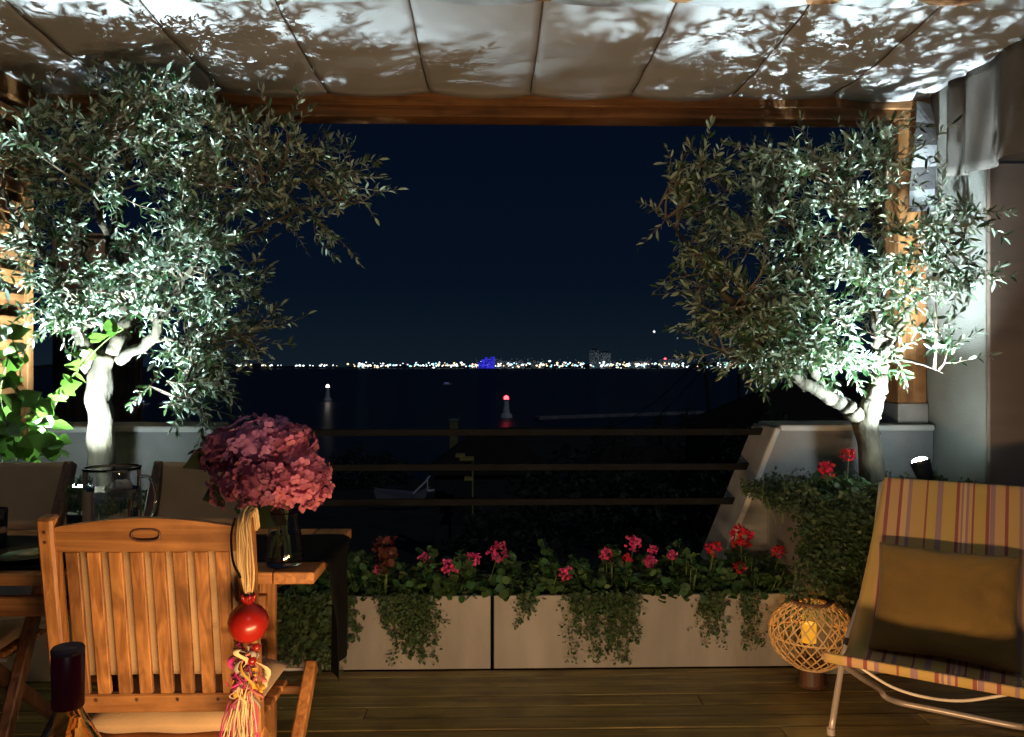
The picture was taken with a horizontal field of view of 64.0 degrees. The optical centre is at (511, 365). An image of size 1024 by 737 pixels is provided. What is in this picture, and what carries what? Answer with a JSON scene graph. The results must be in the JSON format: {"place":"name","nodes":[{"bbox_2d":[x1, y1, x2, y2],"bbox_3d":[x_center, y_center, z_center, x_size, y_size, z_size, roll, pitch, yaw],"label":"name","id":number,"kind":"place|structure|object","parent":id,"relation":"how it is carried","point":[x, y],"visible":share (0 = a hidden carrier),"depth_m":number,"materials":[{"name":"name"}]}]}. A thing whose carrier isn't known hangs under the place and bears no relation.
{"place":"outdoors","nodes":[
{"label":"outdoors","id":0,"kind":"place"},
{"bbox_2d":[40,641,101,736],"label":"tassel","id":1,"kind":"object","parent":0,"point":[69,717],"visible":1,"depth_m":0.92,"materials":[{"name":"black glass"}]},
{"bbox_2d":[5,103,878,366],"label":"sky","id":2,"kind":"structure","parent":0,"point":[504,242],"materials":[{"name":"blue"}]},
{"bbox_2d":[33,367,870,479],"bbox_3d":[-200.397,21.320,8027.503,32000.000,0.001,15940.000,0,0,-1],"label":"sea","id":3,"kind":"structure","parent":0,"point":[399,398],"depth_m":555.21,"materials":[{"name":"black liquid"}]},
{"bbox_2d":[323,384,331,400],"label":"harbour beacon","id":4,"kind":"object","parent":3,"relation":"on","point":[327,396],"visible":1,"depth_m":503.85,"materials":[{"name":"paint"}]},
{"bbox_2d":[237,361,725,367],"bbox_3d":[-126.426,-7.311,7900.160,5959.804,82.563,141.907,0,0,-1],"label":"city lights","id":5,"kind":"object","parent":3,"relation":"on","point":[495,365],"visible":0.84,"depth_m":7889.27,"materials":[{"name":"white"}]},
{"bbox_2d":[236,362,730,367],"bbox_3d":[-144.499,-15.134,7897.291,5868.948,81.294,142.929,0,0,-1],"label":"city lights","id":6,"kind":"object","parent":3,"relation":"on","point":[625,365],"visible":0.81,"depth_m":7887.32,"materials":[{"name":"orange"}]},
{"bbox_2d":[500,395,512,417],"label":"lighthouse","id":7,"kind":"object","parent":3,"relation":"on","point":[506,413],"visible":1,"depth_m":337.41,"materials":[{"name":"paint"}]},
{"bbox_2d":[359,362,743,367],"bbox_3d":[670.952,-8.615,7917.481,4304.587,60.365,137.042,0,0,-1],"label":"city lights","id":8,"kind":"object","parent":3,"relation":"on","point":[655,363],"visible":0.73,"depth_m":7892.46,"materials":[{"name":"white"}]},
{"bbox_2d":[534,411,704,419],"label":"breakwater","id":9,"kind":"object","parent":3,"relation":"in","point":[602,415],"visible":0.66,"depth_m":342.28,"materials":[{"name":"black stone"}]},
{"bbox_2d":[33,363,873,367],"bbox_3d":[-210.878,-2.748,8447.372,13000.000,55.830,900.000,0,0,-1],"label":"shore","id":10,"kind":"structure","parent":0,"point":[253,365],"depth_m":8290.13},
{"bbox_2d":[495,358,500,367],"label":"tower block","id":11,"kind":"structure","parent":10,"relation":"on","point":[497,360],"depth_m":8016.76,"materials":[{"name":"grey"}]},
{"bbox_2d":[501,360,524,367],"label":"tower block","id":12,"kind":"structure","parent":10,"relation":"on","point":[514,362],"depth_m":7940.30,"materials":[{"name":"grey"}]},
{"bbox_2d":[531,360,543,367],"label":"tower block","id":13,"kind":"structure","parent":10,"relation":"on","point":[535,362],"depth_m":7994.16,"materials":[{"name":"grey"}]},
{"bbox_2d":[589,349,598,367],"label":"tower block","id":14,"kind":"structure","parent":10,"relation":"on","point":[593,355],"depth_m":8028.40,"materials":[{"name":"grey"}]},
{"bbox_2d":[600,351,610,367],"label":"tower block","id":15,"kind":"structure","parent":10,"relation":"on","point":[605,356],"depth_m":8027.25,"materials":[{"name":"grey"}]},
{"bbox_2d":[629,360,650,367],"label":"tower block","id":16,"kind":"structure","parent":10,"relation":"on","point":[640,362],"depth_m":7995.46,"materials":[{"name":"grey"}]},
{"bbox_2d":[659,359,674,367],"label":"tower block","id":17,"kind":"structure","parent":10,"relation":"on","point":[666,361],"depth_m":8025.96,"materials":[{"name":"grey"}]},
{"bbox_2d":[478,357,494,367],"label":"blue lit building","id":18,"kind":"structure","parent":0,"point":[486,362],"depth_m":7756.63,"materials":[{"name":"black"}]},
{"bbox_2d":[289,426,705,643],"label":"hillside","id":19,"kind":"structure","parent":0,"point":[411,528],"depth_m":56.30,"materials":[{"name":"black"}]},
{"bbox_2d":[52,233,142,421],"bbox_3d":[-2.716,1.975,5.354,0.610,5.690,0.140,0,0,-1],"label":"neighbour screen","id":20,"kind":"object","parent":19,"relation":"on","point":[128,377],"visible":0.1,"depth_m":5.32,"materials":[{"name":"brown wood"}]},
{"bbox_2d":[319,440,387,489],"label":"hillside tree","id":21,"kind":"object","parent":19,"relation":"on","point":[366,475],"visible":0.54,"depth_m":108.63,"materials":[{"name":"black plant"}]},
{"bbox_2d":[354,450,414,484],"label":"hillside tree","id":22,"kind":"object","parent":19,"relation":"on","point":[400,480],"visible":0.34,"depth_m":118.85,"materials":[{"name":"green plant"}]},
{"bbox_2d":[374,476,433,498],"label":"beached boat","id":23,"kind":"object","parent":19,"relation":"on","point":[380,493],"visible":0.71,"depth_m":67.35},
{"bbox_2d":[449,418,458,447],"bbox_3d":[-2.836,6.038,39.942,0.480,6.964,0.480,0,0,-1],"label":"chimney","id":24,"kind":"object","parent":19,"relation":"on","point":[453,425],"visible":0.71,"depth_m":39.74,"materials":[{"name":"brick"}]},
{"bbox_2d":[455,453,473,513],"bbox_3d":[-1.897,6.288,32.963,0.738,5.511,0.600,0,0,-1],"label":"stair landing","id":25,"kind":"object","parent":19,"relation":"on","point":[462,456],"visible":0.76,"depth_m":32.68,"materials":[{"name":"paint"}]},
{"bbox_2d":[427,436,558,549],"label":"hillside house","id":26,"kind":"structure","parent":19,"relation":"on","point":[493,450],"depth_m":36.00,"materials":[{"name":"metal"}]},
{"bbox_2d":[453,495,475,524],"bbox_3d":[-2.095,6.301,35.875,1.000,1.300,0.038,0,0,-4],"label":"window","id":27,"kind":"structure","parent":26,"relation":"in","point":[457,510],"depth_m":35.85,"materials":[{"name":"glass"}]},
{"bbox_2d":[512,494,534,518],"bbox_3d":[0.498,6.301,36.070,1.000,1.300,0.038,0,0,-4],"label":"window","id":28,"kind":"structure","parent":26,"relation":"in","point":[522,496],"depth_m":36.05,"materials":[{"name":"glass"}]},
{"bbox_2d":[553,476,590,511],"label":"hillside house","id":29,"kind":"structure","parent":19,"relation":"on","point":[565,488],"depth_m":43.55,"materials":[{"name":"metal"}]},
{"bbox_2d":[503,436,649,540],"bbox_3d":[2.144,5.252,28.069,4.829,5.728,5.215,0,0,-37],"label":"hillside tree","id":30,"kind":"object","parent":19,"relation":"on","point":[549,482],"visible":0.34,"depth_m":27.45,"materials":[{"name":"green plant"}]},
{"bbox_2d":[567,446,675,489],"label":"hillside house","id":31,"kind":"structure","parent":19,"relation":"on","point":[608,455],"depth_m":59.29,"materials":[{"name":"metal"}]},
{"bbox_2d":[552,445,720,562],"bbox_3d":[4.288,5.413,24.200,5.844,6.102,5.527,0,0,-42],"label":"hillside tree","id":32,"kind":"object","parent":19,"relation":"on","point":[637,513],"visible":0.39,"depth_m":23.71,"materials":[{"name":"green plant"}]},
{"bbox_2d":[619,445,685,513],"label":"hillside house","id":33,"kind":"structure","parent":19,"relation":"on","point":[667,458],"depth_m":39.77,"materials":[{"name":"metal"}]},
{"bbox_2d":[691,353,715,410],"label":"utility pole","id":34,"kind":"object","parent":19,"relation":"on","point":[706,384],"visible":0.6,"depth_m":45.21,"materials":[{"name":"brown wood"}]},
{"bbox_2d":[573,361,697,428],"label":"overhead cable","id":35,"kind":"object","parent":34,"relation":"attached to","point":[657,399],"visible":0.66,"depth_m":52.49,"materials":[{"name":"black rubber"}]},
{"bbox_2d":[730,348,740,397],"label":"utility pole","id":36,"kind":"object","parent":19,"relation":"on","point":[739,385],"visible":0.04,"depth_m":52.30,"materials":[{"name":"brown wood"}]},
{"bbox_2d":[675,388,848,535],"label":"hillside house","id":37,"kind":"structure","parent":19,"relation":"on","point":[798,404],"depth_m":25.87,"materials":[{"name":"metal"}]},
{"bbox_2d":[776,378,869,405],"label":"hillside house","id":38,"kind":"structure","parent":19,"relation":"on","point":[846,389],"depth_m":33.65,"materials":[{"name":"metal"}]},
{"bbox_2d":[0,644,1023,736],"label":"deck","id":39,"kind":"structure","parent":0,"point":[754,701],"depth_m":3.19,"materials":[{"name":"wood"}]},
{"bbox_2d":[0,461,76,736],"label":"folding chair","id":40,"kind":"object","parent":39,"relation":"on","point":[31,494],"visible":0.84,"depth_m":3.04,"materials":[{"name":"brown wood"}]},
{"bbox_2d":[0,619,44,648],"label":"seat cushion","id":41,"kind":"object","parent":40,"relation":"on","point":[10,630],"visible":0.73,"depth_m":2.83,"materials":[{"name":"brown fabric"}]},
{"bbox_2d":[0,495,144,681],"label":"planter box","id":42,"kind":"object","parent":39,"relation":"on","point":[39,669],"depth_m":3.41,"materials":[{"name":"concrete"}]},
{"bbox_2d":[67,485,81,510],"bbox_3d":[-1.826,0.590,3.428,0.084,0.190,0.091,0,0,-1],"label":"garden spotlight","id":43,"kind":"object","parent":42,"relation":"in","point":[68,507],"visible":0.11,"depth_m":3.39,"materials":[{"name":"metal"}]},
{"bbox_2d":[66,490,146,513],"bbox_3d":[-1.857,0.606,3.641,0.816,0.109,0.540,0,0,-1],"label":"creeper mat","id":44,"kind":"object","parent":42,"relation":"in","point":[144,498],"visible":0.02,"depth_m":3.68,"materials":[{"name":"green plant"}]},
{"bbox_2d":[0,58,406,465],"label":"olive tree","id":45,"kind":"object","parent":42,"relation":"in","point":[140,132],"visible":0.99,"depth_m":3.54,"materials":[{"name":"green plant"}]},
{"bbox_2d":[0,422,234,494],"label":"parapet wall","id":46,"kind":"structure","parent":39,"relation":"on","point":[145,445],"depth_m":3.96,"materials":[{"name":"paint"}]},
{"bbox_2d":[0,101,32,436],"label":"slatted screen","id":47,"kind":"object","parent":46,"relation":"attached to","point":[21,298],"visible":0.39,"depth_m":3.87,"materials":[{"name":"brown wood"}]},
{"bbox_2d":[0,317,122,462],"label":"climbing plant","id":48,"kind":"object","parent":47,"relation":"attached to","point":[35,443],"visible":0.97,"depth_m":3.30,"materials":[{"name":"green plant"}]},
{"bbox_2d":[228,428,762,505],"bbox_3d":[-0.104,0.511,4.149,2.918,0.387,0.024,0,0,-1],"label":"railing","id":49,"kind":"object","parent":46,"relation":"attached to","point":[538,467],"visible":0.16,"depth_m":4.14,"materials":[{"name":"metal"}]},
{"bbox_2d":[0,529,350,736],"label":"dining table","id":50,"kind":"object","parent":39,"relation":"on","point":[304,572],"visible":0.31,"depth_m":2.34,"materials":[{"name":"brown wood"}]},
{"bbox_2d":[6,534,349,681],"bbox_3d":[-1.344,0.766,2.592,1.630,0.385,0.380,0,0,-1],"label":"table runner","id":51,"kind":"object","parent":50,"relation":"on","point":[331,550],"visible":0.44,"depth_m":2.61,"materials":[{"name":"black fabric"}]},
{"bbox_2d":[0,545,65,568],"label":"placemat","id":52,"kind":"object","parent":51,"relation":"on","point":[12,565],"depth_m":2.35,"materials":[{"name":"black fabric"}]},
{"bbox_2d":[0,507,7,547],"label":"drinking glass","id":53,"kind":"object","parent":52,"relation":"on","point":[3,524],"visible":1,"depth_m":2.57,"materials":[{"name":"white"}]},
{"bbox_2d":[0,545,64,561],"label":"plate","id":54,"kind":"object","parent":52,"relation":"on","point":[27,553],"visible":0.63,"depth_m":2.44,"materials":[{"name":"black ceramic"}]},
{"bbox_2d":[65,474,81,523],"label":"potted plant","id":55,"kind":"object","parent":51,"relation":"on","point":[75,516],"visible":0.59,"depth_m":2.73,"materials":[{"name":"green plant"}]},
{"bbox_2d":[82,464,157,521],"bbox_3d":[-1.222,0.443,2.522,0.198,0.263,0.168,0,0,34],"label":"glass pitcher","id":56,"kind":"object","parent":51,"relation":"on","point":[109,491],"visible":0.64,"depth_m":2.47,"materials":[{"name":"white"}]},
{"bbox_2d":[265,509,303,567],"bbox_3d":[-0.663,0.501,2.384,0.110,0.156,0.110,0,0,-1],"label":"glass vase","id":57,"kind":"object","parent":50,"relation":"on","point":[284,545],"visible":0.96,"depth_m":2.34,"materials":[{"name":"white"}]},
{"bbox_2d":[183,413,334,528],"bbox_3d":[-0.720,0.347,2.368,0.338,0.424,0.362,0,0,-41],"label":"hydrangea bouquet","id":58,"kind":"object","parent":57,"relation":"in","point":[271,465],"visible":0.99,"depth_m":2.33,"materials":[{"name":"pink plant"}]},
{"bbox_2d":[36,514,317,736],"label":"folding chair","id":59,"kind":"object","parent":39,"relation":"on","point":[157,537],"visible":0.8,"depth_m":2.00,"materials":[{"name":"brown wood"}]},
{"bbox_2d":[80,551,286,733],"bbox_3d":[-0.886,0.695,2.248,0.420,0.518,0.497,0,0,-1],"label":"chair cushion","id":60,"kind":"object","parent":59,"relation":"on","point":[163,722],"visible":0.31,"depth_m":2.04,"materials":[{"name":"fabric"}]},
{"bbox_2d":[219,505,270,736],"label":"hanging ornament","id":61,"kind":"object","parent":59,"relation":"hanging from","point":[248,620],"visible":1,"depth_m":1.91,"materials":[{"name":"ceramic"}]},
{"bbox_2d":[91,461,284,681],"bbox_3d":[-1.092,0.844,2.854,0.598,0.972,0.548,0,0,-1],"label":"folding chair","id":62,"kind":"object","parent":39,"relation":"on","point":[182,491],"visible":0.13,"depth_m":3.08,"materials":[{"name":"brown wood"}]},
{"bbox_2d":[277,574,490,669],"bbox_3d":[-0.768,1.157,3.732,1.341,0.318,0.380,0,0,-1],"label":"planter box","id":63,"kind":"object","parent":39,"relation":"on","point":[464,642],"visible":0.27,"depth_m":3.55,"materials":[{"name":"concrete"}]},
{"bbox_2d":[258,566,350,597],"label":"geranium","id":64,"kind":"object","parent":63,"relation":"in","point":[321,581],"visible":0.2,"depth_m":3.58,"materials":[{"name":"green plant"}]},
{"bbox_2d":[277,588,365,675],"bbox_3d":[-0.848,1.136,3.500,0.441,0.373,0.181,0,0,-1],"label":"trailing plant","id":65,"kind":"object","parent":63,"relation":"in","point":[308,634],"visible":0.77,"depth_m":3.48,"materials":[{"name":"green plant"}]},
{"bbox_2d":[324,550,414,600],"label":"geranium","id":66,"kind":"object","parent":63,"relation":"in","point":[372,581],"visible":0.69,"depth_m":3.63,"materials":[{"name":"green plant"}]},
{"bbox_2d":[369,535,397,594],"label":"coleus plant","id":67,"kind":"object","parent":63,"relation":"on","point":[386,553],"visible":1,"depth_m":3.58,"materials":[{"name":"red plant"}]},
{"bbox_2d":[371,589,449,665],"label":"trailing plant","id":68,"kind":"object","parent":63,"relation":"in","point":[408,609],"visible":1,"depth_m":3.50,"materials":[{"name":"green plant"}]},
{"bbox_2d":[398,541,508,602],"bbox_3d":[-0.266,0.925,3.704,0.502,0.272,0.380,0,0,-1],"label":"geranium","id":69,"kind":"object","parent":63,"relation":"in","point":[447,576],"visible":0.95,"depth_m":3.63,"materials":[{"name":"green plant"}]},
{"bbox_2d":[494,573,795,668],"bbox_3d":[0.579,1.157,3.766,1.325,0.318,0.380,0,0,-1],"label":"planter box","id":70,"kind":"object","parent":39,"relation":"on","point":[667,639],"visible":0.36,"depth_m":3.58,"materials":[{"name":"concrete"}]},
{"bbox_2d":[511,591,539,629],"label":"trailing plant","id":71,"kind":"object","parent":70,"relation":"in","point":[528,604],"visible":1,"depth_m":3.52,"materials":[{"name":"green plant"}]},
{"bbox_2d":[491,539,588,603],"bbox_3d":[0.114,0.936,3.708,0.436,0.251,0.376,0,0,-1],"label":"geranium","id":72,"kind":"object","parent":70,"relation":"in","point":[539,578],"visible":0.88,"depth_m":3.62,"materials":[{"name":"green plant"}]},
{"bbox_2d":[556,588,645,664],"bbox_3d":[0.379,1.124,3.538,0.387,0.331,0.167,0,0,-1],"label":"trailing plant","id":73,"kind":"object","parent":70,"relation":"in","point":[612,607],"visible":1,"depth_m":3.52,"materials":[{"name":"green plant"}]},
{"bbox_2d":[563,534,662,602],"bbox_3d":[0.450,0.915,3.713,0.440,0.292,0.382,0,0,-1],"label":"geranium","id":74,"kind":"object","parent":70,"relation":"in","point":[632,577],"visible":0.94,"depth_m":3.66,"materials":[{"name":"green plant"}]},
{"bbox_2d":[640,538,737,602],"bbox_3d":[0.791,0.925,3.728,0.411,0.273,0.394,0,0,-1],"label":"geranium","id":75,"kind":"object","parent":70,"relation":"in","point":[670,579],"visible":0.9,"depth_m":3.65,"materials":[{"name":"green plant"}]},
{"bbox_2d":[687,585,731,649],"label":"trailing plant","id":76,"kind":"object","parent":70,"relation":"in","point":[710,603],"visible":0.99,"depth_m":3.53,"materials":[{"name":"green plant"}]},
{"bbox_2d":[707,523,795,599],"bbox_3d":[1.087,0.884,3.727,0.346,0.353,0.382,0,0,-1],"label":"geranium","id":77,"kind":"object","parent":70,"relation":"in","point":[770,577],"visible":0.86,"depth_m":3.67,"materials":[{"name":"green plant"}]},
{"bbox_2d":[736,589,768,651],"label":"trailing plant","id":78,"kind":"object","parent":70,"relation":"in","point":[749,610],"visible":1,"depth_m":3.54,"materials":[{"name":"green plant"}]},
{"bbox_2d":[768,595,850,689],"bbox_3d":[1.242,1.143,3.392,0.350,0.351,0.350,0,0,-1],"label":"wicker lantern","id":79,"kind":"object","parent":39,"relation":"on","point":[812,677],"visible":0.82,"depth_m":3.34,"materials":[{"name":"beige wicker"}]},
{"bbox_2d":[801,621,816,664],"bbox_3d":[1.229,1.146,3.392,0.060,0.166,0.060,0,0,-1],"label":"led candle","id":80,"kind":"object","parent":79,"relation":"on","point":[810,634],"visible":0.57,"depth_m":3.37,"materials":[{"name":"beige wax"}]},
{"bbox_2d":[700,420,934,571],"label":"parapet wall","id":81,"kind":"structure","parent":39,"relation":"on","point":[786,447],"depth_m":4.04,"materials":[{"name":"paint"}]},
{"bbox_2d":[0,0,983,424],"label":"pergola","id":82,"kind":"object","parent":81,"relation":"on","point":[904,406],"visible":0.59,"depth_m":4.07,"materials":[{"name":"brown wood"}]},
{"bbox_2d":[0,0,1023,101],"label":"canvas canopy","id":83,"kind":"object","parent":82,"relation":"attached to","point":[857,50],"visible":0.97,"depth_m":3.41,"materials":[{"name":"white fabric"}]},
{"bbox_2d":[909,101,936,211],"bbox_3d":[2.001,-1.018,3.994,0.110,0.523,0.087,0,0,-1],"label":"hanging strip","id":84,"kind":"object","parent":83,"relation":"hanging from","point":[924,112],"visible":0.78,"depth_m":3.98,"materials":[{"name":"white fabric"}]},
{"bbox_2d":[946,39,1023,176],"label":"side curtain","id":85,"kind":"object","parent":83,"relation":"hanging from","point":[987,99],"visible":0.99,"depth_m":3.59,"materials":[{"name":"fabric"}]},
{"bbox_2d":[768,495,884,673],"bbox_3d":[1.668,0.968,3.765,0.818,0.696,0.525,0,0,-1],"label":"planter box","id":86,"kind":"object","parent":39,"relation":"on","point":[779,534],"visible":0.01,"depth_m":3.65,"materials":[{"name":"concrete"}]},
{"bbox_2d":[766,503,875,631],"bbox_3d":[1.475,0.844,3.439,0.807,0.541,0.219,0,0,-1],"label":"trailing plant","id":87,"kind":"object","parent":86,"relation":"in","point":[830,539],"visible":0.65,"depth_m":3.42,"materials":[{"name":"green plant"}]},
{"bbox_2d":[634,108,1018,495],"bbox_3d":[1.300,-0.257,3.763,1.517,1.835,1.334,0,0,-1],"label":"olive tree","id":88,"kind":"object","parent":86,"relation":"in","point":[800,343],"visible":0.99,"depth_m":3.61,"materials":[{"name":"green plant"}]},
{"bbox_2d":[797,448,874,506],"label":"geranium","id":89,"kind":"object","parent":86,"relation":"on","point":[855,485],"visible":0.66,"depth_m":3.65,"materials":[{"name":"green plant"}]},
{"bbox_2d":[739,466,976,522],"bbox_3d":[1.604,0.570,3.716,1.043,0.202,0.587,0,0,-1],"label":"creeper mat","id":90,"kind":"object","parent":86,"relation":"in","point":[810,494],"visible":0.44,"depth_m":3.57,"materials":[{"name":"green plant"}]},
{"bbox_2d":[910,457,934,479],"bbox_3d":[1.773,0.488,3.548,0.091,0.190,0.091,0,0,-1],"label":"garden spotlight","id":91,"kind":"object","parent":86,"relation":"in","point":[921,467],"visible":0.84,"depth_m":3.52,"materials":[{"name":"metal"}]},
{"bbox_2d":[822,477,1023,735],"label":"lounge chair","id":92,"kind":"object","parent":39,"relation":"on","point":[966,518],"visible":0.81,"depth_m":3.11,"materials":[{"name":"fabric"}]},
{"bbox_2d":[869,542,1021,673],"bbox_3d":[1.566,0.858,2.965,0.470,0.420,0.131,0,-36,33],"label":"pillow","id":93,"kind":"object","parent":92,"relation":"on","point":[958,606],"visible":1,"depth_m":2.91,"materials":[{"name":"fabric"}]},
{"bbox_2d":[879,85,1023,485],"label":"house corner","id":94,"kind":"object","parent":39,"relation":"on","point":[976,412],"visible":0.13,"depth_m":3.66,"materials":[{"name":"paint"}]},
{"bbox_2d":[613,361,708,436],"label":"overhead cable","id":95,"kind":"object","parent":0,"point":[674,400],"visible":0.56,"depth_m":53.18,"materials":[{"name":"black rubber"}]}
]}

